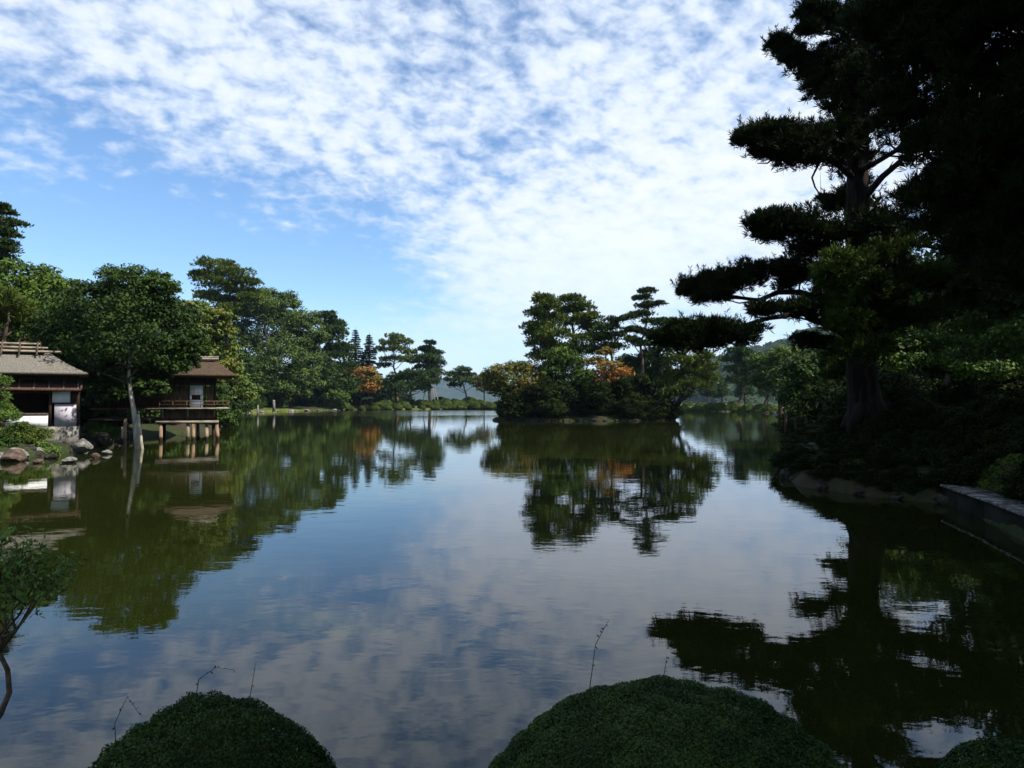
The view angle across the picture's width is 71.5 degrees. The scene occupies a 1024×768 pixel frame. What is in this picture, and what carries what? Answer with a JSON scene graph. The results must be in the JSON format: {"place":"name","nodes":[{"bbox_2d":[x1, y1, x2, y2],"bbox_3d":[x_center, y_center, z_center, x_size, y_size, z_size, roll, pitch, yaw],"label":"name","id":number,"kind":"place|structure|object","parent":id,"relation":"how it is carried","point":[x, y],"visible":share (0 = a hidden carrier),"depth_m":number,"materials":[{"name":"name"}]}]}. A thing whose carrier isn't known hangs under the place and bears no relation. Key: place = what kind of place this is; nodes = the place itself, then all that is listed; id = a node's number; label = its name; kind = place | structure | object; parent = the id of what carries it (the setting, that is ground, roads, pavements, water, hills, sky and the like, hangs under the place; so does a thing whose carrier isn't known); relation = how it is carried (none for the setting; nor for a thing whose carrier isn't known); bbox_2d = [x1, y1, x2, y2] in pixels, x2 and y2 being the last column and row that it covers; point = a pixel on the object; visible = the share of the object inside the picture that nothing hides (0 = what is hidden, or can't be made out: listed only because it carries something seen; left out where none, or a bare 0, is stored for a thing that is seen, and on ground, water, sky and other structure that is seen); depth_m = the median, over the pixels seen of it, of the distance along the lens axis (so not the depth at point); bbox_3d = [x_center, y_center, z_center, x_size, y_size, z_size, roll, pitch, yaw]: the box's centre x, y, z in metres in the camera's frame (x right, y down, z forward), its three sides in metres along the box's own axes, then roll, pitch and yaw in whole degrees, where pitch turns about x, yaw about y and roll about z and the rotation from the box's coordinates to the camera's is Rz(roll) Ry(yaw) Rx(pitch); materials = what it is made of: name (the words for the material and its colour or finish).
{"place":"outdoors","nodes":[
{"label":"outdoors","id":0,"kind":"place"},
{"bbox_2d":[0,0,1013,388],"label":"sky","id":1,"kind":"structure","parent":0,"point":[420,170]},
{"bbox_2d":[0,409,1023,767],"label":"pond water","id":2,"kind":"structure","parent":0,"point":[418,589],"depth_m":9.86,"materials":[{"name":"liquid"}]},
{"bbox_2d":[1,448,26,461],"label":"boulder","id":3,"kind":"object","parent":2,"relation":"in","point":[16,455],"visible":0.88,"depth_m":29.92,"materials":[{"name":"stone"}]},
{"bbox_2d":[72,438,93,453],"bbox_3d":[-20.767,3.038,34.519,0.883,0.809,0.873,-1,-2,38],"label":"boulder","id":4,"kind":"object","parent":2,"relation":"in","point":[82,446],"visible":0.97,"depth_m":34.25,"materials":[{"name":"grey stone"}]},
{"bbox_2d":[93,432,110,445],"bbox_3d":[-22.549,3.027,39.090,0.855,0.792,0.867,12,-7,-38],"label":"boulder","id":5,"kind":"object","parent":2,"relation":"in","point":[101,438],"visible":1,"depth_m":38.81,"materials":[{"name":"stone"}]},
{"bbox_2d":[19,263,212,447],"bbox_3d":[-21.848,-1.169,40.269,14.420,10.999,8.047,-1,-2,40],"label":"lakeside tree","id":6,"kind":"object","parent":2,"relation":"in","point":[155,311],"visible":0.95,"depth_m":38.33,"materials":[{"name":"green plant"}]},
{"bbox_2d":[772,347,845,409],"bbox_3d":[27.235,-0.439,61.851,10.118,8.827,6.456,1,-1,-27],"label":"shore tree","id":7,"kind":"object","parent":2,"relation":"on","point":[796,367],"visible":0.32,"depth_m":60.35,"materials":[{"name":"green plant"}]},
{"bbox_2d":[0,401,1023,541],"bbox_3d":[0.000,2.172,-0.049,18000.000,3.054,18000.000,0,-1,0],"label":"ground","id":8,"kind":"structure","parent":0,"point":[836,484],"depth_m":32.20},
{"bbox_2d":[0,429,21,446],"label":"bank shrub","id":9,"kind":"object","parent":8,"relation":"on","point":[6,440],"visible":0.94,"depth_m":32.22,"materials":[{"name":"green plant"}]},
{"bbox_2d":[0,373,22,423],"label":"garden pine","id":10,"kind":"object","parent":8,"relation":"on","point":[8,414],"visible":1,"depth_m":33.02,"materials":[{"name":"green plant"}]},
{"bbox_2d":[0,201,33,273],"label":"layered pine","id":11,"kind":"object","parent":8,"relation":"on","point":[8,232],"visible":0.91,"depth_m":61.88,"materials":[{"name":"green plant"}]},
{"bbox_2d":[0,286,47,348],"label":"weeping pine","id":12,"kind":"object","parent":8,"relation":"on","point":[16,309],"visible":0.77,"depth_m":42.34,"materials":[{"name":"green plant"}]},
{"bbox_2d":[0,420,54,442],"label":"bank shrub","id":13,"kind":"object","parent":8,"relation":"on","point":[26,431],"visible":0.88,"depth_m":34.11,"materials":[{"name":"green plant"}]},
{"bbox_2d":[0,256,81,349],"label":"broadleaf tree","id":14,"kind":"object","parent":8,"relation":"on","point":[34,281],"visible":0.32,"depth_m":51.46,"materials":[{"name":"green plant"}]},
{"bbox_2d":[0,340,88,445],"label":"plastered house","id":15,"kind":"structure","parent":8,"relation":"on","point":[45,389],"depth_m":36.09,"materials":[{"name":"grey wood"}]},
{"bbox_2d":[0,519,93,718],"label":"leafy shrub","id":16,"kind":"object","parent":8,"relation":"on","point":[10,576],"visible":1,"depth_m":2.66,"materials":[{"name":"green plant"}]},
{"bbox_2d":[32,439,61,454],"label":"bank shrub","id":17,"kind":"object","parent":8,"relation":"on","point":[46,446],"visible":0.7,"depth_m":33.38,"materials":[{"name":"green plant"}]},
{"bbox_2d":[80,395,111,424],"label":"woodland bush","id":18,"kind":"object","parent":8,"relation":"on","point":[87,414],"visible":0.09,"depth_m":48.53,"materials":[{"name":"green plant"}]},
{"bbox_2d":[80,422,115,436],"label":"bank shrub","id":19,"kind":"object","parent":8,"relation":"on","point":[91,429],"visible":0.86,"depth_m":39.73,"materials":[{"name":"green plant"}]},
{"bbox_2d":[80,398,137,430],"bbox_3d":[-29.280,1.783,50.034,6.441,4.014,4.131,0,-1,17],"label":"woodland bush","id":20,"kind":"object","parent":8,"relation":"on","point":[112,413],"visible":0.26,"depth_m":49.03,"materials":[{"name":"green plant"}]},
{"bbox_2d":[89,356,235,441],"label":"tea house","id":21,"kind":"structure","parent":8,"relation":"on","point":[183,394],"depth_m":45.64,"materials":[{"name":"wood"}]},
{"bbox_2d":[88,664,336,767],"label":"clipped azalea","id":22,"kind":"object","parent":8,"relation":"on","point":[217,729],"visible":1,"depth_m":2.84,"materials":[{"name":"green plant"}]},
{"bbox_2d":[195,381,248,428],"bbox_3d":[-27.659,2.127,63.880,7.729,4.816,4.957,0,-1,-4],"label":"woodland bush","id":23,"kind":"object","parent":8,"relation":"on","point":[229,417],"visible":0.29,"depth_m":63.69,"materials":[{"name":"green plant"}]},
{"bbox_2d":[181,298,265,406],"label":"yellowing tree","id":24,"kind":"object","parent":8,"relation":"on","point":[220,330],"visible":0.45,"depth_m":72.21,"materials":[{"name":"green plant"}]},
{"bbox_2d":[187,255,265,338],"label":"umbrella pine","id":25,"kind":"object","parent":8,"relation":"on","point":[236,275],"visible":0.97,"depth_m":143.27,"materials":[{"name":"green plant"}]},
{"bbox_2d":[233,349,261,386],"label":"tree","id":26,"kind":"object","parent":8,"relation":"on","point":[249,362],"visible":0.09,"depth_m":149.54,"materials":[{"name":"green plant"}]},
{"bbox_2d":[252,363,279,407],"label":"tree","id":27,"kind":"object","parent":8,"relation":"on","point":[267,384],"visible":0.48,"depth_m":158.75,"materials":[{"name":"green plant"}]},
{"bbox_2d":[217,286,331,407],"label":"camphor tree","id":28,"kind":"object","parent":8,"relation":"on","point":[271,310],"visible":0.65,"depth_m":165.91,"materials":[{"name":"green plant"}]},
{"bbox_2d":[311,356,342,406],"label":"tree","id":29,"kind":"object","parent":8,"relation":"on","point":[330,371],"visible":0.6,"depth_m":176.46,"materials":[{"name":"green plant"}]},
{"bbox_2d":[316,394,347,407],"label":"rounded shrub","id":30,"kind":"object","parent":8,"relation":"on","point":[327,404],"visible":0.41,"depth_m":178.07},
{"bbox_2d":[311,385,358,402],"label":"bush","id":31,"kind":"object","parent":8,"relation":"on","point":[337,396],"visible":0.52,"depth_m":176.28,"materials":[{"name":"green plant"}]},
{"bbox_2d":[307,309,363,395],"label":"dark pine","id":32,"kind":"object","parent":8,"relation":"on","point":[338,349],"visible":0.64,"depth_m":181.80,"materials":[{"name":"green plant"}]},
{"bbox_2d":[347,329,372,405],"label":"fir tree","id":33,"kind":"object","parent":8,"relation":"on","point":[355,342],"visible":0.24,"depth_m":199.71,"materials":[{"name":"green plant"}]},
{"bbox_2d":[343,366,383,405],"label":"orange maple","id":34,"kind":"object","parent":8,"relation":"on","point":[371,382],"visible":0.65,"depth_m":186.20,"materials":[{"name":"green plant"}]},
{"bbox_2d":[350,335,390,402],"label":"fir tree","id":35,"kind":"object","parent":8,"relation":"on","point":[368,362],"visible":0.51,"depth_m":199.30,"materials":[{"name":"green plant"}]},
{"bbox_2d":[373,332,422,402],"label":"red trunk pine","id":36,"kind":"object","parent":8,"relation":"on","point":[397,339],"visible":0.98,"depth_m":207.58,"materials":[{"name":"green plant"}]},
{"bbox_2d":[379,367,439,402],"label":"pine","id":37,"kind":"object","parent":8,"relation":"on","point":[417,380],"visible":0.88,"depth_m":199.56,"materials":[{"name":"green plant"}]},
{"bbox_2d":[412,339,451,400],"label":"conical pine","id":38,"kind":"object","parent":8,"relation":"on","point":[431,357],"visible":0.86,"depth_m":208.07,"materials":[{"name":"green plant"}]},
{"bbox_2d":[443,365,480,400],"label":"propped pine","id":39,"kind":"object","parent":8,"relation":"on","point":[460,375],"visible":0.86,"depth_m":210.35,"materials":[{"name":"green plant"}]},
{"bbox_2d":[471,372,488,400],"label":"shore maple","id":40,"kind":"object","parent":8,"relation":"on","point":[476,380],"visible":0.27,"depth_m":208.53,"materials":[{"name":"green plant"}]},
{"bbox_2d":[479,360,553,399],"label":"golden maple","id":41,"kind":"object","parent":8,"relation":"on","point":[496,378],"visible":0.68,"depth_m":91.47,"materials":[{"name":"green plant"}]},
{"bbox_2d":[495,383,545,420],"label":"evergreen bush","id":42,"kind":"object","parent":8,"relation":"on","point":[508,404],"visible":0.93,"depth_m":88.93,"materials":[{"name":"green plant"}]},
{"bbox_2d":[518,291,578,367],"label":"island pine","id":43,"kind":"object","parent":8,"relation":"on","point":[543,332],"visible":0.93,"depth_m":94.03,"materials":[{"name":"green plant"}]},
{"bbox_2d":[525,376,580,418],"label":"evergreen bush","id":44,"kind":"object","parent":8,"relation":"on","point":[555,403],"visible":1,"depth_m":87.82,"materials":[{"name":"green plant"}]},
{"bbox_2d":[533,345,603,397],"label":"bright tree","id":45,"kind":"object","parent":8,"relation":"on","point":[560,362],"visible":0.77,"depth_m":91.08,"materials":[{"name":"green plant"}]},
{"bbox_2d":[555,292,606,387],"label":"island pine","id":46,"kind":"object","parent":8,"relation":"on","point":[578,307],"visible":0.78,"depth_m":98.56,"materials":[{"name":"green plant"}]},
{"bbox_2d":[567,380,616,416],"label":"evergreen bush","id":47,"kind":"object","parent":8,"relation":"on","point":[598,389],"visible":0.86,"depth_m":88.18,"materials":[{"name":"green plant"}]},
{"bbox_2d":[587,395,619,416],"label":"shade bush","id":48,"kind":"object","parent":8,"relation":"on","point":[611,413],"visible":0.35,"depth_m":89.57,"materials":[{"name":"green plant"}]},
{"bbox_2d":[583,314,630,360],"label":"island pine","id":49,"kind":"object","parent":8,"relation":"on","point":[610,326],"visible":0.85,"depth_m":97.05,"materials":[{"name":"green plant"}]},
{"bbox_2d":[582,346,634,413],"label":"orange maple","id":50,"kind":"object","parent":8,"relation":"on","point":[613,372],"visible":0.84,"depth_m":90.27,"materials":[{"name":"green plant"}]},
{"bbox_2d":[614,398,636,418],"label":"shade bush","id":51,"kind":"object","parent":8,"relation":"on","point":[626,412],"visible":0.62,"depth_m":88.24,"materials":[{"name":"green plant"}]},
{"bbox_2d":[607,370,656,418],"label":"evergreen bush","id":52,"kind":"object","parent":8,"relation":"on","point":[618,386],"visible":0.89,"depth_m":89.58,"materials":[{"name":"green plant"}]},
{"bbox_2d":[608,348,674,388],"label":"evergreen tree","id":53,"kind":"object","parent":8,"relation":"on","point":[625,358],"visible":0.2,"depth_m":97.34,"materials":[{"name":"green plant"}]},
{"bbox_2d":[617,286,669,386],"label":"tiered pine","id":54,"kind":"object","parent":8,"relation":"on","point":[645,304],"visible":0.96,"depth_m":92.91,"materials":[{"name":"green plant"}]},
{"bbox_2d":[621,316,683,388],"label":"spreading pine","id":55,"kind":"object","parent":8,"relation":"on","point":[653,354],"visible":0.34,"depth_m":94.73,"materials":[{"name":"green plant"}]},
{"bbox_2d":[635,396,670,420],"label":"shade bush","id":56,"kind":"object","parent":8,"relation":"on","point":[650,412],"visible":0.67,"depth_m":89.06,"materials":[{"name":"green plant"}]},
{"bbox_2d":[637,388,675,415],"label":"evergreen bush","id":57,"kind":"object","parent":8,"relation":"on","point":[664,402],"visible":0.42,"depth_m":89.51,"materials":[{"name":"green plant"}]},
{"bbox_2d":[488,620,846,767],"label":"clipped azalea","id":58,"kind":"object","parent":8,"relation":"on","point":[659,721],"visible":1,"depth_m":3.01,"materials":[{"name":"green plant"}]},
{"bbox_2d":[659,403,685,419],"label":"shade bush","id":59,"kind":"object","parent":8,"relation":"on","point":[675,413],"visible":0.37,"depth_m":90.51,"materials":[{"name":"green plant"}]},
{"bbox_2d":[655,346,724,419],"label":"drooping pine","id":60,"kind":"object","parent":8,"relation":"on","point":[680,378],"visible":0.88,"depth_m":90.48,"materials":[{"name":"green plant"}]},
{"bbox_2d":[711,380,729,402],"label":"tree","id":61,"kind":"object","parent":8,"relation":"on","point":[722,389],"visible":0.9,"depth_m":233.77,"materials":[{"name":"green plant"}]},
{"bbox_2d":[717,342,756,403],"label":"lone pine","id":62,"kind":"object","parent":8,"relation":"on","point":[740,352],"visible":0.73,"depth_m":159.02,"materials":[{"name":"green plant"}]},
{"bbox_2d":[733,382,756,403],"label":"tree","id":63,"kind":"object","parent":8,"relation":"on","point":[747,390],"visible":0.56,"depth_m":223.56,"materials":[{"name":"green plant"}]},
{"bbox_2d":[737,355,786,404],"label":"shore pine","id":64,"kind":"object","parent":8,"relation":"on","point":[745,370],"visible":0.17,"depth_m":149.84,"materials":[{"name":"green plant"}]},
{"bbox_2d":[747,344,805,415],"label":"shore tree","id":65,"kind":"object","parent":8,"relation":"on","point":[768,376],"visible":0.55,"depth_m":116.19,"materials":[{"name":"green plant"}]},
{"bbox_2d":[768,447,811,472],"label":"shade bush","id":66,"kind":"object","parent":8,"relation":"on","point":[799,452],"visible":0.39,"depth_m":24.44,"materials":[{"name":"green plant"}]},
{"bbox_2d":[780,417,812,441],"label":"shade bush","id":67,"kind":"object","parent":8,"relation":"on","point":[790,425],"visible":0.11,"depth_m":37.50,"materials":[{"name":"green plant"}]},
{"bbox_2d":[771,406,822,435],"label":"shade bush","id":68,"kind":"object","parent":8,"relation":"on","point":[779,424],"visible":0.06,"depth_m":42.56,"materials":[{"name":"green plant"}]},
{"bbox_2d":[784,421,814,444],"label":"shade bush","id":69,"kind":"object","parent":8,"relation":"on","point":[800,429],"visible":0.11,"depth_m":32.78,"materials":[{"name":"green plant"}]},
{"bbox_2d":[783,456,817,474],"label":"shade bush","id":70,"kind":"object","parent":8,"relation":"on","point":[802,463],"visible":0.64,"depth_m":22.95,"materials":[{"name":"green plant"}]},
{"bbox_2d":[782,380,846,422],"bbox_3d":[19.001,1.453,39.931,7.007,3.902,4.421,-1,-1,29],"label":"shade bush","id":71,"kind":"object","parent":8,"relation":"on","point":[811,410],"visible":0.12,"depth_m":40.39,"materials":[{"name":"green plant"}]},
{"bbox_2d":[799,423,831,448],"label":"shade bush","id":72,"kind":"object","parent":8,"relation":"on","point":[812,432],"visible":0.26,"depth_m":28.10,"materials":[{"name":"green plant"}]},
{"bbox_2d":[791,376,845,406],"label":"shade bush","id":73,"kind":"object","parent":8,"relation":"on","point":[821,386],"visible":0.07,"depth_m":51.24,"materials":[{"name":"green plant"}]},
{"bbox_2d":[644,0,1010,437],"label":"black pine","id":74,"kind":"object","parent":8,"relation":"on","point":[851,281],"visible":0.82,"depth_m":23.81,"materials":[{"name":"green plant"}]},
{"bbox_2d":[803,462,852,480],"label":"shade bush","id":75,"kind":"object","parent":8,"relation":"on","point":[825,470],"visible":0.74,"depth_m":20.86,"materials":[{"name":"green plant"}]},
{"bbox_2d":[811,443,848,467],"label":"shade bush","id":76,"kind":"object","parent":8,"relation":"on","point":[832,449],"visible":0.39,"depth_m":22.32,"materials":[{"name":"green plant"}]},
{"bbox_2d":[833,458,870,479],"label":"shade bush","id":77,"kind":"object","parent":8,"relation":"on","point":[854,466],"visible":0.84,"depth_m":20.43,"materials":[{"name":"green plant"}]},
{"bbox_2d":[850,469,899,490],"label":"shade bush","id":78,"kind":"object","parent":8,"relation":"on","point":[864,476],"visible":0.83,"depth_m":19.43,"materials":[{"name":"green plant"}]},
{"bbox_2d":[818,374,942,420],"bbox_3d":[17.607,1.272,33.937,6.370,3.547,4.019,0,-1,0],"label":"shade bush","id":79,"kind":"object","parent":8,"relation":"on","point":[894,390],"visible":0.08,"depth_m":33.43,"materials":[{"name":"green plant"}]},
{"bbox_2d":[869,465,928,494],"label":"shade bush","id":80,"kind":"object","parent":8,"relation":"on","point":[906,474],"visible":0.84,"depth_m":18.75,"materials":[{"name":"green plant"}]},
{"bbox_2d":[877,366,956,401],"bbox_3d":[28.426,1.134,52.032,6.029,5.320,9.555,1,-1,-29],"label":"shade bush","id":81,"kind":"object","parent":8,"relation":"on","point":[921,384],"visible":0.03,"depth_m":51.06,"materials":[{"name":"green plant"}]},
{"bbox_2d":[876,321,968,386],"bbox_3d":[22.426,-0.677,39.714,5.998,7.882,5.577,0,-1,0],"label":"garden maple","id":82,"kind":"object","parent":8,"relation":"on","point":[933,341],"visible":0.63,"depth_m":39.00,"materials":[{"name":"green plant"}]},
{"bbox_2d":[824,0,1023,301],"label":"overhanging pine","id":83,"kind":"object","parent":8,"relation":"on","point":[975,189],"visible":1,"depth_m":13.46,"materials":[{"name":"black plant"}]},
{"bbox_2d":[911,469,944,488],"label":"shade bush","id":84,"kind":"object","parent":8,"relation":"on","point":[933,475],"visible":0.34,"depth_m":18.36,"materials":[{"name":"green plant"}]},
{"bbox_2d":[932,493,948,504],"bbox_3d":[10.881,2.968,17.834,0.542,0.426,0.620,0,-1,-17],"label":"bank stone","id":85,"kind":"object","parent":8,"relation":"on","point":[942,499],"visible":0.43,"depth_m":17.69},
{"bbox_2d":[919,462,982,492],"bbox_3d":[11.411,2.459,18.024,1.901,0.933,1.200,-1,-2,44],"label":"shade bush","id":86,"kind":"object","parent":8,"relation":"on","point":[934,480],"visible":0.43,"depth_m":18.01,"materials":[{"name":"green plant"}]},
{"bbox_2d":[913,368,994,394],"bbox_3d":[34.544,0.914,56.047,6.431,5.675,10.192,1,-2,-37],"label":"shade bush","id":87,"kind":"object","parent":8,"relation":"on","point":[939,377],"visible":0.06,"depth_m":55.12,"materials":[{"name":"green plant"}]},
{"bbox_2d":[895,288,1023,391],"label":"garden maple","id":88,"kind":"object","parent":8,"relation":"on","point":[973,324],"visible":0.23,"depth_m":45.53,"materials":[{"name":"green plant"}]},
{"bbox_2d":[916,242,1023,325],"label":"shade tree","id":89,"kind":"object","parent":8,"relation":"on","point":[1002,307],"visible":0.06,"depth_m":42.29,"materials":[{"name":"green plant"}]},
{"bbox_2d":[941,448,1008,487],"bbox_3d":[11.905,2.190,17.570,2.230,1.242,1.407,-1,-2,33],"label":"shade bush","id":90,"kind":"object","parent":8,"relation":"on","point":[980,461],"visible":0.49,"depth_m":17.50,"materials":[{"name":"green plant"}]},
{"bbox_2d":[933,736,1023,767],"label":"clipped azalea","id":91,"kind":"object","parent":8,"relation":"on","point":[1005,753],"visible":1,"depth_m":3.20,"materials":[{"name":"green plant"}]},
{"bbox_2d":[940,484,1023,528],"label":"stone ledge","id":92,"kind":"object","parent":8,"relation":"on","point":[984,503],"visible":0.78,"depth_m":15.60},
{"bbox_2d":[941,334,1023,386],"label":"bank tree","id":93,"kind":"object","parent":8,"relation":"on","point":[982,358],"visible":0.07,"depth_m":54.10,"materials":[{"name":"green plant"}]},
{"bbox_2d":[943,310,1023,387],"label":"garden maple","id":94,"kind":"object","parent":8,"relation":"on","point":[989,372],"visible":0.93,"depth_m":37.49,"materials":[{"name":"green plant"}]},
{"bbox_2d":[962,414,1023,454],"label":"shade bush","id":95,"kind":"object","parent":8,"relation":"on","point":[990,430],"visible":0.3,"depth_m":20.32,"materials":[{"name":"green plant"}]},
{"bbox_2d":[974,437,1023,456],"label":"shade bush","id":96,"kind":"object","parent":8,"relation":"on","point":[1013,449],"visible":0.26,"depth_m":17.79,"materials":[{"name":"green plant"}]},
{"bbox_2d":[975,453,1023,493],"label":"clipped bush","id":97,"kind":"object","parent":8,"relation":"on","point":[989,482],"visible":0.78,"depth_m":16.85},
{"bbox_2d":[978,372,1023,408],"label":"shade bush","id":98,"kind":"object","parent":8,"relation":"on","point":[1015,388],"visible":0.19,"depth_m":35.69,"materials":[{"name":"green plant"}]},
{"bbox_2d":[995,460,1023,500],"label":"shade bush","id":99,"kind":"object","parent":8,"relation":"on","point":[1014,477],"visible":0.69,"depth_m":15.37,"materials":[{"name":"green plant"}]},
{"bbox_2d":[401,379,672,400],"bbox_3d":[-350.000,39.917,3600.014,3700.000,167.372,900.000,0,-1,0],"label":"hills","id":100,"kind":"structure","parent":0,"point":[442,389],"depth_m":3440.35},
{"bbox_2d":[675,327,832,403],"bbox_3d":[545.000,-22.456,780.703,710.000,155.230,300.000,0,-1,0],"label":"wooded hill","id":101,"kind":"structure","parent":0,"point":[733,398],"depth_m":800.32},
{"bbox_2d":[692,333,822,403],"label":"hill forest","id":102,"kind":"object","parent":101,"relation":"on","point":[747,400],"visible":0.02,"depth_m":766.32,"materials":[{"name":"green plant"}]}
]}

